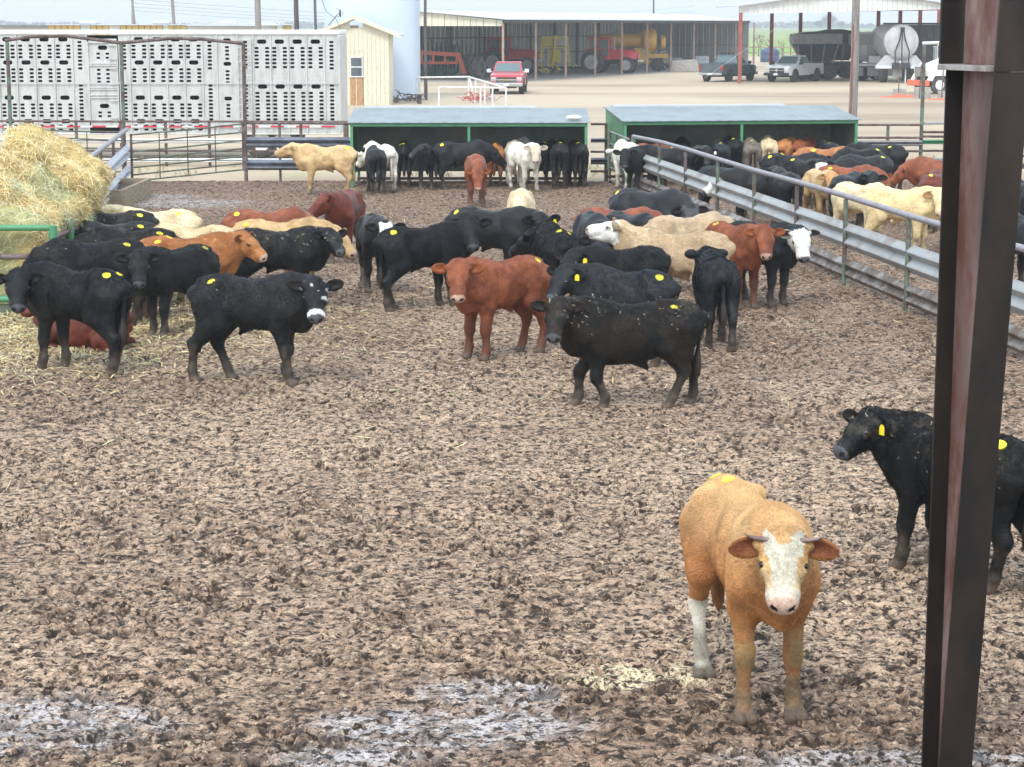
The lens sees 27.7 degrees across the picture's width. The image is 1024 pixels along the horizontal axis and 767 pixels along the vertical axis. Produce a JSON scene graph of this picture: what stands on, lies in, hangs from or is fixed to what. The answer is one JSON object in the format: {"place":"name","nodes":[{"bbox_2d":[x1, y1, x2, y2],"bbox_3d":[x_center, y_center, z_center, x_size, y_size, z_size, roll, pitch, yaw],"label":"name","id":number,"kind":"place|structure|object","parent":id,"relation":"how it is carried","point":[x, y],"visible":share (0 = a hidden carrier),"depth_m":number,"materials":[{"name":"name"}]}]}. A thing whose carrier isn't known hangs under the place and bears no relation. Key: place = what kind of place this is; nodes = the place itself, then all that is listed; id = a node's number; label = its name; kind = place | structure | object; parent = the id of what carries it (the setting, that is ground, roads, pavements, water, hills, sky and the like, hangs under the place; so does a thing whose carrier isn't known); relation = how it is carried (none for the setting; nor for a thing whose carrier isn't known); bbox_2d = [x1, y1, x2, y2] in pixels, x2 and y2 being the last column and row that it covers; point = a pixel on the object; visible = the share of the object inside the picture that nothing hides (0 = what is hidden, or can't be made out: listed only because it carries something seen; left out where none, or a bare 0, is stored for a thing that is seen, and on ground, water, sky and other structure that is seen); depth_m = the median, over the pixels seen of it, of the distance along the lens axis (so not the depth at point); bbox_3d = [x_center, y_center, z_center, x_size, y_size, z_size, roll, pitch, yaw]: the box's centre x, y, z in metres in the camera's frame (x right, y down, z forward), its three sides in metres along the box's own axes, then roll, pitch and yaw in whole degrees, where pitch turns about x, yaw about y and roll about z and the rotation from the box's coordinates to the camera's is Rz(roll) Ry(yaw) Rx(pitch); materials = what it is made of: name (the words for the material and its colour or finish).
{"place":"outdoors","nodes":[
{"label":"outdoors","id":0,"kind":"place"},
{"bbox_2d":[0,0,940,25],"label":"sky","id":1,"kind":"structure","parent":0,"point":[27,11],"materials":[{"name":"white"}]},
{"bbox_2d":[0,180,1023,766],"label":"pen mud","id":2,"kind":"structure","parent":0,"point":[304,576],"depth_m":16.67,"materials":[{"name":"soil"}]},
{"bbox_2d":[0,122,116,218],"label":"hay bale","id":3,"kind":"object","parent":2,"relation":"on","point":[74,165],"visible":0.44,"depth_m":32.17},
{"bbox_2d":[0,260,133,375],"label":"cow","id":4,"kind":"object","parent":2,"relation":"on","point":[96,299],"visible":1,"depth_m":24.48},
{"bbox_2d":[20,308,134,351],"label":"cow","id":5,"kind":"object","parent":2,"relation":"on","point":[81,334],"visible":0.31,"depth_m":26.39},
{"bbox_2d":[22,237,145,325],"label":"cow","id":6,"kind":"object","parent":2,"relation":"on","point":[75,254],"visible":0.31,"depth_m":28.04},
{"bbox_2d":[74,219,155,238],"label":"cow","id":7,"kind":"object","parent":2,"relation":"on","point":[123,227],"visible":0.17,"depth_m":31.05},
{"bbox_2d":[93,209,159,224],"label":"cow","id":8,"kind":"object","parent":2,"relation":"on","point":[121,217],"visible":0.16,"depth_m":32.89},
{"bbox_2d":[75,225,180,306],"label":"cow","id":9,"kind":"object","parent":2,"relation":"on","point":[96,234],"visible":0.26,"depth_m":29.97},
{"bbox_2d":[111,206,202,227],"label":"cow","id":10,"kind":"object","parent":2,"relation":"on","point":[187,218],"visible":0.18,"depth_m":33.14},
{"bbox_2d":[115,243,220,337],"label":"cow","id":11,"kind":"object","parent":2,"relation":"on","point":[164,274],"visible":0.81,"depth_m":27.38},
{"bbox_2d":[153,221,234,301],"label":"cow","id":12,"kind":"object","parent":2,"relation":"on","point":[182,231],"visible":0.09,"depth_m":30.52},
{"bbox_2d":[140,229,267,319],"bbox_3d":[-4.407,-1.519,29.203,1.902,1.283,0.629,-2,10,-14],"label":"cow","id":13,"kind":"object","parent":2,"relation":"on","point":[232,250],"visible":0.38,"depth_m":29.09},
{"bbox_2d":[186,271,343,385],"bbox_3d":[-2.840,-0.636,23.942,1.922,1.349,0.701,4,11,21],"label":"cow","id":14,"kind":"object","parent":2,"relation":"on","point":[284,308],"visible":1,"depth_m":23.77},
{"bbox_2d":[221,206,313,272],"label":"cow","id":15,"kind":"object","parent":2,"relation":"on","point":[233,218],"visible":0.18,"depth_m":33.15},
{"bbox_2d":[234,225,346,277],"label":"cow","id":16,"kind":"object","parent":2,"relation":"on","point":[307,249],"visible":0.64,"depth_m":29.94},
{"bbox_2d":[231,216,356,274],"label":"cow","id":17,"kind":"object","parent":2,"relation":"on","point":[351,251],"visible":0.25,"depth_m":30.82},
{"bbox_2d":[274,142,357,194],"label":"cow","id":18,"kind":"object","parent":2,"relation":"on","point":[311,159],"visible":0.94,"depth_m":50.12},
{"bbox_2d":[306,188,365,263],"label":"cow","id":19,"kind":"object","parent":2,"relation":"on","point":[346,208],"visible":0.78,"depth_m":35.59},
{"bbox_2d":[360,145,386,193],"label":"cow","id":20,"kind":"object","parent":2,"relation":"on","point":[375,160],"visible":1,"depth_m":50.48},
{"bbox_2d":[356,141,397,192],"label":"cow","id":21,"kind":"object","parent":2,"relation":"on","point":[391,155],"visible":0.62,"depth_m":50.95},
{"bbox_2d":[355,212,405,293],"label":"cow","id":22,"kind":"object","parent":2,"relation":"on","point":[370,227],"visible":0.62,"depth_m":31.95},
{"bbox_2d":[395,140,413,187],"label":"cow","id":23,"kind":"object","parent":2,"relation":"on","point":[403,149],"visible":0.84,"depth_m":52.40},
{"bbox_2d":[409,143,434,189],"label":"cow","id":24,"kind":"object","parent":2,"relation":"on","point":[422,155],"visible":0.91,"depth_m":51.75},
{"bbox_2d":[372,215,492,311],"bbox_3d":[-1.170,-1.758,30.332,1.915,1.371,0.625,-6,12,-31],"label":"cow","id":25,"kind":"object","parent":2,"relation":"on","point":[401,251],"visible":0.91,"depth_m":30.06},
{"bbox_2d":[432,139,506,189],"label":"cow","id":26,"kind":"object","parent":2,"relation":"on","point":[448,155],"visible":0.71,"depth_m":51.71},
{"bbox_2d":[464,153,490,207],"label":"cow","id":27,"kind":"object","parent":2,"relation":"on","point":[476,171],"visible":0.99,"depth_m":46.79},
{"bbox_2d":[431,254,551,360],"bbox_3d":[-0.203,-0.954,25.767,1.888,1.350,0.664,-9,13,-41],"label":"cow","id":28,"kind":"object","parent":2,"relation":"on","point":[485,288],"visible":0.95,"depth_m":25.59},
{"bbox_2d":[444,206,560,259],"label":"cow","id":29,"kind":"object","parent":2,"relation":"on","point":[506,229],"visible":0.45,"depth_m":32.30},
{"bbox_2d":[0,209,1023,488],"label":"straw litter","id":30,"kind":"object","parent":2,"relation":"on","point":[18,325],"visible":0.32,"depth_m":26.40,"materials":[{"name":"plant"}]},
{"bbox_2d":[503,188,535,208],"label":"cow","id":31,"kind":"object","parent":2,"relation":"on","point":[522,197],"visible":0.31,"depth_m":36.55},
{"bbox_2d":[506,142,547,191],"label":"cow","id":32,"kind":"object","parent":2,"relation":"on","point":[524,158],"visible":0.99,"depth_m":51.25},
{"bbox_2d":[508,220,579,296],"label":"cow","id":33,"kind":"object","parent":2,"relation":"on","point":[546,240],"visible":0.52,"depth_m":29.60},
{"bbox_2d":[550,139,569,188],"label":"cow","id":34,"kind":"object","parent":2,"relation":"on","point":[560,154],"visible":0.96,"depth_m":52.04},
{"bbox_2d":[569,139,588,187],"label":"cow","id":35,"kind":"object","parent":2,"relation":"on","point":[579,155],"visible":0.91,"depth_m":52.42},
{"bbox_2d":[572,210,612,247],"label":"cow","id":36,"kind":"object","parent":2,"relation":"on","point":[584,221],"visible":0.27,"depth_m":31.41},
{"bbox_2d":[554,244,671,273],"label":"cow","id":37,"kind":"object","parent":2,"relation":"on","point":[641,257],"visible":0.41,"depth_m":28.04},
{"bbox_2d":[546,262,680,367],"bbox_3d":[1.233,-0.841,25.351,1.756,1.265,0.684,3,10,19],"label":"cow","id":38,"kind":"object","parent":2,"relation":"on","point":[594,279],"visible":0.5,"depth_m":25.13},
{"bbox_2d":[573,206,662,221],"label":"cow","id":39,"kind":"object","parent":2,"relation":"on","point":[632,211],"visible":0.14,"depth_m":33.26},
{"bbox_2d":[530,294,710,407],"bbox_3d":[1.174,-0.346,22.400,1.963,1.304,0.680,-2,10,-12],"label":"cow","id":40,"kind":"object","parent":2,"relation":"on","point":[595,334],"visible":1,"depth_m":22.20},
{"bbox_2d":[606,139,639,189],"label":"cow","id":41,"kind":"object","parent":2,"relation":"on","point":[620,144],"visible":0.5,"depth_m":52.01},
{"bbox_2d":[606,211,654,226],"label":"cow","id":42,"kind":"object","parent":2,"relation":"on","point":[641,219],"visible":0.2,"depth_m":32.22},
{"bbox_2d":[613,147,666,189],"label":"cow","id":43,"kind":"object","parent":2,"relation":"on","point":[632,161],"visible":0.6,"depth_m":49.99},
{"bbox_2d":[608,188,707,217],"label":"cow","id":44,"kind":"object","parent":2,"relation":"on","point":[675,202],"visible":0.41,"depth_m":35.35},
{"bbox_2d":[619,144,697,193],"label":"cow","id":45,"kind":"object","parent":2,"relation":"on","point":[673,155],"visible":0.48,"depth_m":50.28},
{"bbox_2d":[585,217,736,319],"bbox_3d":[2.067,-1.560,28.918,2.104,1.465,0.625,1,10,5],"label":"cow","id":46,"kind":"object","parent":2,"relation":"on","point":[620,234],"visible":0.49,"depth_m":28.69},
{"bbox_2d":[643,211,733,233],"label":"cow","id":47,"kind":"object","parent":2,"relation":"on","point":[670,224],"visible":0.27,"depth_m":31.83},
{"bbox_2d":[692,145,718,192],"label":"cow","id":48,"kind":"object","parent":2,"relation":"on","point":[701,161],"visible":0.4,"depth_m":50.43},
{"bbox_2d":[684,245,741,351],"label":"cow","id":49,"kind":"object","parent":2,"relation":"on","point":[716,280],"visible":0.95,"depth_m":26.28},
{"bbox_2d":[722,135,742,167],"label":"cow","id":50,"kind":"object","parent":2,"relation":"on","point":[734,145],"visible":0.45,"depth_m":53.28},
{"bbox_2d":[704,221,785,310],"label":"cow","id":51,"kind":"object","parent":2,"relation":"on","point":[754,243],"visible":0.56,"depth_m":29.88},
{"bbox_2d":[702,168,790,222],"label":"cow","id":52,"kind":"object","parent":2,"relation":"on","point":[740,177],"visible":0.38,"depth_m":42.54},
{"bbox_2d":[742,137,762,168],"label":"cow","id":53,"kind":"object","parent":2,"relation":"on","point":[752,150],"visible":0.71,"depth_m":52.64},
{"bbox_2d":[679,473,839,726],"bbox_3d":[1.427,1.314,12.579,0.698,1.397,2.045,-2,10,-11],"label":"cow","id":54,"kind":"object","parent":2,"relation":"on","point":[753,551],"visible":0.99,"depth_m":12.28},
{"bbox_2d":[730,220,819,307],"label":"cow","id":55,"kind":"object","parent":2,"relation":"on","point":[791,246],"visible":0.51,"depth_m":30.25},
{"bbox_2d":[761,165,803,223],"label":"cow","id":56,"kind":"object","parent":2,"relation":"on","point":[781,190],"visible":0.59,"depth_m":41.33},
{"bbox_2d":[759,152,831,167],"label":"cow","id":57,"kind":"object","parent":2,"relation":"on","point":[772,159],"visible":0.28,"depth_m":47.27},
{"bbox_2d":[783,158,833,208],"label":"cow","id":58,"kind":"object","parent":2,"relation":"on","point":[799,167],"visible":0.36,"depth_m":46.65},
{"bbox_2d":[802,169,841,215],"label":"cow","id":59,"kind":"object","parent":2,"relation":"on","point":[819,177],"visible":0.67,"depth_m":42.71},
{"bbox_2d":[631,135,1023,354],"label":"rail fence","id":60,"kind":"object","parent":2,"relation":"on","point":[907,257],"visible":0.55,"depth_m":33.04,"materials":[{"name":"metal"}]},
{"bbox_2d":[828,171,861,225],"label":"cow","id":61,"kind":"object","parent":2,"relation":"on","point":[853,176],"visible":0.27,"depth_m":41.93},
{"bbox_2d":[818,164,891,215],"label":"cow","id":62,"kind":"object","parent":2,"relation":"on","point":[846,171],"visible":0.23,"depth_m":44.15},
{"bbox_2d":[826,147,884,160],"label":"cow","id":63,"kind":"object","parent":2,"relation":"on","point":[867,152],"visible":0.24,"depth_m":49.57},
{"bbox_2d":[835,153,893,187],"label":"cow","id":64,"kind":"object","parent":2,"relation":"on","point":[884,163],"visible":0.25,"depth_m":47.83},
{"bbox_2d":[831,181,898,234],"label":"cow","id":65,"kind":"object","parent":2,"relation":"on","point":[857,190],"visible":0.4,"depth_m":39.57},
{"bbox_2d":[845,142,908,189],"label":"cow","id":66,"kind":"object","parent":2,"relation":"on","point":[897,154],"visible":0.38,"depth_m":50.76},
{"bbox_2d":[862,186,941,249],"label":"cow","id":67,"kind":"object","parent":2,"relation":"on","point":[924,201],"visible":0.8,"depth_m":37.15},
{"bbox_2d":[890,156,942,185],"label":"cow","id":68,"kind":"object","parent":2,"relation":"on","point":[912,171],"visible":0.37,"depth_m":45.94},
{"bbox_2d":[833,404,1023,595],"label":"cow","id":69,"kind":"object","parent":2,"relation":"on","point":[897,444],"visible":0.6,"depth_m":15.59},
{"bbox_2d":[917,168,941,232],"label":"cow","id":70,"kind":"object","parent":2,"relation":"on","point":[933,178],"visible":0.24,"depth_m":41.16},
{"bbox_2d":[921,0,1023,766],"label":"steel column","id":71,"kind":"structure","parent":2,"relation":"on","point":[981,54],"depth_m":10.93,"materials":[{"name":"metal"}]},
{"bbox_2d":[1015,213,1023,281],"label":"cow","id":72,"kind":"object","parent":2,"relation":"on","point":[1020,240],"visible":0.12,"depth_m":32.12},
{"bbox_2d":[0,26,1023,181],"bbox_3d":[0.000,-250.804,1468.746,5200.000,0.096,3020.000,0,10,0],"label":"ground","id":73,"kind":"structure","parent":0,"point":[594,96],"depth_m":112.39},
{"bbox_2d":[0,214,93,314],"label":"hay feeder","id":74,"kind":"object","parent":73,"relation":"on","point":[52,230],"visible":0.22,"depth_m":29.38,"materials":[{"name":"green paint"}]},
{"bbox_2d":[0,201,64,303],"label":"loose hay","id":75,"kind":"object","parent":74,"relation":"in","point":[19,242],"visible":0.16,"depth_m":29.62},
{"bbox_2d":[0,145,92,237],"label":"hay bale","id":76,"kind":"object","parent":74,"relation":"on","point":[27,183],"visible":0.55,"depth_m":30.37},
{"bbox_2d":[91,127,130,203],"bbox_3d":[-9.135,-4.610,46.557,0.237,1.555,16.494,-1,10,-7],"label":"rail fence","id":77,"kind":"object","parent":73,"relation":"on","point":[118,159],"visible":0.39,"depth_m":50.25,"materials":[{"name":"metal"}]},
{"bbox_2d":[5,34,247,180],"bbox_3d":[-10.110,-7.138,54.482,6.271,4.024,0.100,0,10,0],"label":"gate frame","id":78,"kind":"object","parent":73,"relation":"on","point":[120,43],"visible":0.84,"depth_m":54.21,"materials":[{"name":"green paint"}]},
{"bbox_2d":[130,123,243,179],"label":"pipe gate","id":79,"kind":"structure","parent":78,"relation":"attached to","point":[159,156],"depth_m":54.20,"materials":[{"name":"metal"}]},
{"bbox_2d":[106,178,150,205],"bbox_3d":[-9.235,-4.391,48.311,1.030,0.523,3.700,0,10,0],"label":"water trough","id":80,"kind":"object","parent":73,"relation":"on","point":[128,191],"visible":0.31,"depth_m":48.15,"materials":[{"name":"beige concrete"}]},
{"bbox_2d":[0,30,347,157],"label":"livestock trailer","id":81,"kind":"object","parent":73,"relation":"on","point":[296,75],"visible":0.93,"depth_m":63.40,"materials":[{"name":"metal"}]},
{"bbox_2d":[0,120,347,165],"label":"pipe fence","id":82,"kind":"object","parent":73,"relation":"on","point":[209,139],"visible":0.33,"depth_m":60.41,"materials":[{"name":"white metal"}]},
{"bbox_2d":[45,21,313,29],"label":"metal building","id":83,"kind":"structure","parent":73,"relation":"on","point":[95,25],"depth_m":110.39,"materials":[{"name":"metal"}]},
{"bbox_2d":[187,23,280,29],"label":"white shed","id":84,"kind":"structure","parent":73,"relation":"on","point":[227,26],"depth_m":98.56,"materials":[{"name":"grey metal"}]},
{"bbox_2d":[246,122,349,180],"bbox_3d":[-5.636,-6.028,54.736,2.748,1.751,0.220,0,10,0],"label":"rail fence","id":85,"kind":"object","parent":73,"relation":"on","point":[279,141],"visible":0.6,"depth_m":54.64,"materials":[{"name":"metal"}]},
{"bbox_2d":[320,16,404,104],"bbox_3d":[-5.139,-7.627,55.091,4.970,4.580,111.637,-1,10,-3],"label":"wooden shed","id":86,"kind":"structure","parent":73,"relation":"on","point":[377,57],"depth_m":105.78,"materials":[{"name":"white paint"}]},
{"bbox_2d":[324,0,424,101],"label":"storage tank","id":87,"kind":"object","parent":73,"relation":"on","point":[402,16],"visible":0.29,"depth_m":111.10,"materials":[{"name":"paint"}]},
{"bbox_2d":[416,76,506,105],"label":"pipe railing","id":88,"kind":"object","parent":73,"relation":"on","point":[484,87],"visible":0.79,"depth_m":106.67,"materials":[{"name":"metal"}]},
{"bbox_2d":[347,106,589,186],"bbox_3d":[-1.095,-6.086,53.919,6.140,2.145,2.770,0,10,0],"label":"shelter","id":89,"kind":"object","parent":73,"relation":"on","point":[412,126],"visible":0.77,"depth_m":54.73,"materials":[{"name":"green paint"}]},
{"bbox_2d":[0,20,936,27],"bbox_3d":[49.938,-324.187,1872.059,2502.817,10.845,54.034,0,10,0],"label":"treeline","id":90,"kind":"object","parent":73,"relation":"on","point":[793,24],"visible":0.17,"depth_m":1860.54,"materials":[{"name":"green plant"}]},
{"bbox_2d":[487,61,528,93],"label":"pickup truck","id":91,"kind":"object","parent":73,"relation":"on","point":[510,74],"visible":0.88,"depth_m":122.79,"materials":[{"name":"red paint"}]},
{"bbox_2d":[420,11,755,82],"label":"machine shed","id":92,"kind":"structure","parent":73,"relation":"on","point":[527,30],"depth_m":179.92,"materials":[{"name":"grey metal"}]},
{"bbox_2d":[420,50,465,76],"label":"red implement","id":93,"kind":"object","parent":92,"relation":"on","point":[441,71],"visible":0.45,"depth_m":157.98,"materials":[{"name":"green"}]},
{"bbox_2d":[482,37,541,72],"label":"tractor","id":94,"kind":"object","parent":92,"relation":"on","point":[493,56],"visible":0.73,"depth_m":173.19,"materials":[{"name":"red metal"}]},
{"bbox_2d":[537,35,607,72],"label":"yellow implement","id":95,"kind":"object","parent":92,"relation":"in","point":[554,54],"visible":0.94,"depth_m":173.73,"materials":[{"name":"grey metal"}]},
{"bbox_2d":[580,37,642,72],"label":"tractor","id":96,"kind":"object","parent":92,"relation":"on","point":[607,54],"visible":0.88,"depth_m":172.55,"materials":[{"name":"red metal"}]},
{"bbox_2d":[599,28,669,70],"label":"auger wagon","id":97,"kind":"object","parent":92,"relation":"on","point":[638,40],"visible":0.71,"depth_m":179.95,"materials":[{"name":"metal"}]},
{"bbox_2d":[590,123,607,180],"bbox_3d":[2.313,-6.072,55.134,0.446,1.702,0.220,0,10,0],"label":"rail fence","id":98,"kind":"object","parent":73,"relation":"on","point":[602,161],"visible":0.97,"depth_m":55.10,"materials":[{"name":"metal"}]},
{"bbox_2d":[698,52,757,81],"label":"pickup truck","id":99,"kind":"object","parent":73,"relation":"on","point":[728,71],"visible":0.98,"depth_m":149.15,"materials":[{"name":"blue paint"}]},
{"bbox_2d":[603,104,860,184],"bbox_3d":[5.752,-6.289,55.086,6.370,2.145,2.770,-2,10,-9],"label":"shelter","id":100,"kind":"object","parent":73,"relation":"on","point":[701,124],"visible":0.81,"depth_m":55.40,"materials":[{"name":"green paint"}]},
{"bbox_2d":[764,55,823,81],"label":"pickup truck","id":101,"kind":"object","parent":73,"relation":"on","point":[793,67],"visible":1,"depth_m":148.25,"materials":[{"name":"silver metal"}]},
{"bbox_2d":[790,31,843,79],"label":"spreader truck","id":102,"kind":"object","parent":73,"relation":"on","point":[822,46],"visible":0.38,"depth_m":153.09,"materials":[{"name":"metal"}]},
{"bbox_2d":[716,0,939,82],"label":"canopy barn","id":103,"kind":"structure","parent":73,"relation":"on","point":[797,6],"depth_m":143.68,"materials":[{"name":"metal"}]},
{"bbox_2d":[808,29,861,78],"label":"spreader truck","id":104,"kind":"object","parent":73,"relation":"on","point":[844,51],"visible":0.3,"depth_m":156.19,"materials":[{"name":"metal"}]},
{"bbox_2d":[849,0,859,116],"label":"utility pole","id":105,"kind":"object","parent":73,"relation":"on","point":[855,23],"visible":0.58,"depth_m":56.12,"materials":[{"name":"grey wood"}]},
{"bbox_2d":[843,31,892,80],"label":"spreader truck","id":106,"kind":"object","parent":73,"relation":"on","point":[870,55],"visible":0.54,"depth_m":150.14,"materials":[{"name":"grey metal"}]},
{"bbox_2d":[857,124,921,161],"bbox_3d":[10.000,-6.093,55.338,1.828,1.674,0.230,0,10,0],"label":"rail fence","id":107,"kind":"object","parent":73,"relation":"on","point":[887,141],"visible":0.34,"depth_m":55.23,"materials":[{"name":"metal"}]},
{"bbox_2d":[873,24,920,82],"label":"tanker trailer","id":108,"kind":"object","parent":73,"relation":"on","point":[894,45],"visible":0.91,"depth_m":145.25,"materials":[{"name":"white metal"}]},
{"bbox_2d":[883,23,939,80],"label":"grain trailer","id":109,"kind":"object","parent":73,"relation":"on","point":[926,33],"visible":0.09,"depth_m":149.72,"materials":[{"name":"metal"}]},
{"bbox_2d":[907,45,945,93],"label":"white truck","id":110,"kind":"object","parent":73,"relation":"on","point":[933,77],"visible":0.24,"depth_m":122.58,"materials":[{"name":"paint"}]},
{"bbox_2d":[919,41,938,155],"bbox_3d":[12.045,-7.195,55.284,2.325,3.864,0.100,0,10,0],"label":"gate frame","id":111,"kind":"object","parent":73,"relation":"on","point":[924,44],"visible":0.28,"depth_m":55.13,"materials":[{"name":"grey metal"}]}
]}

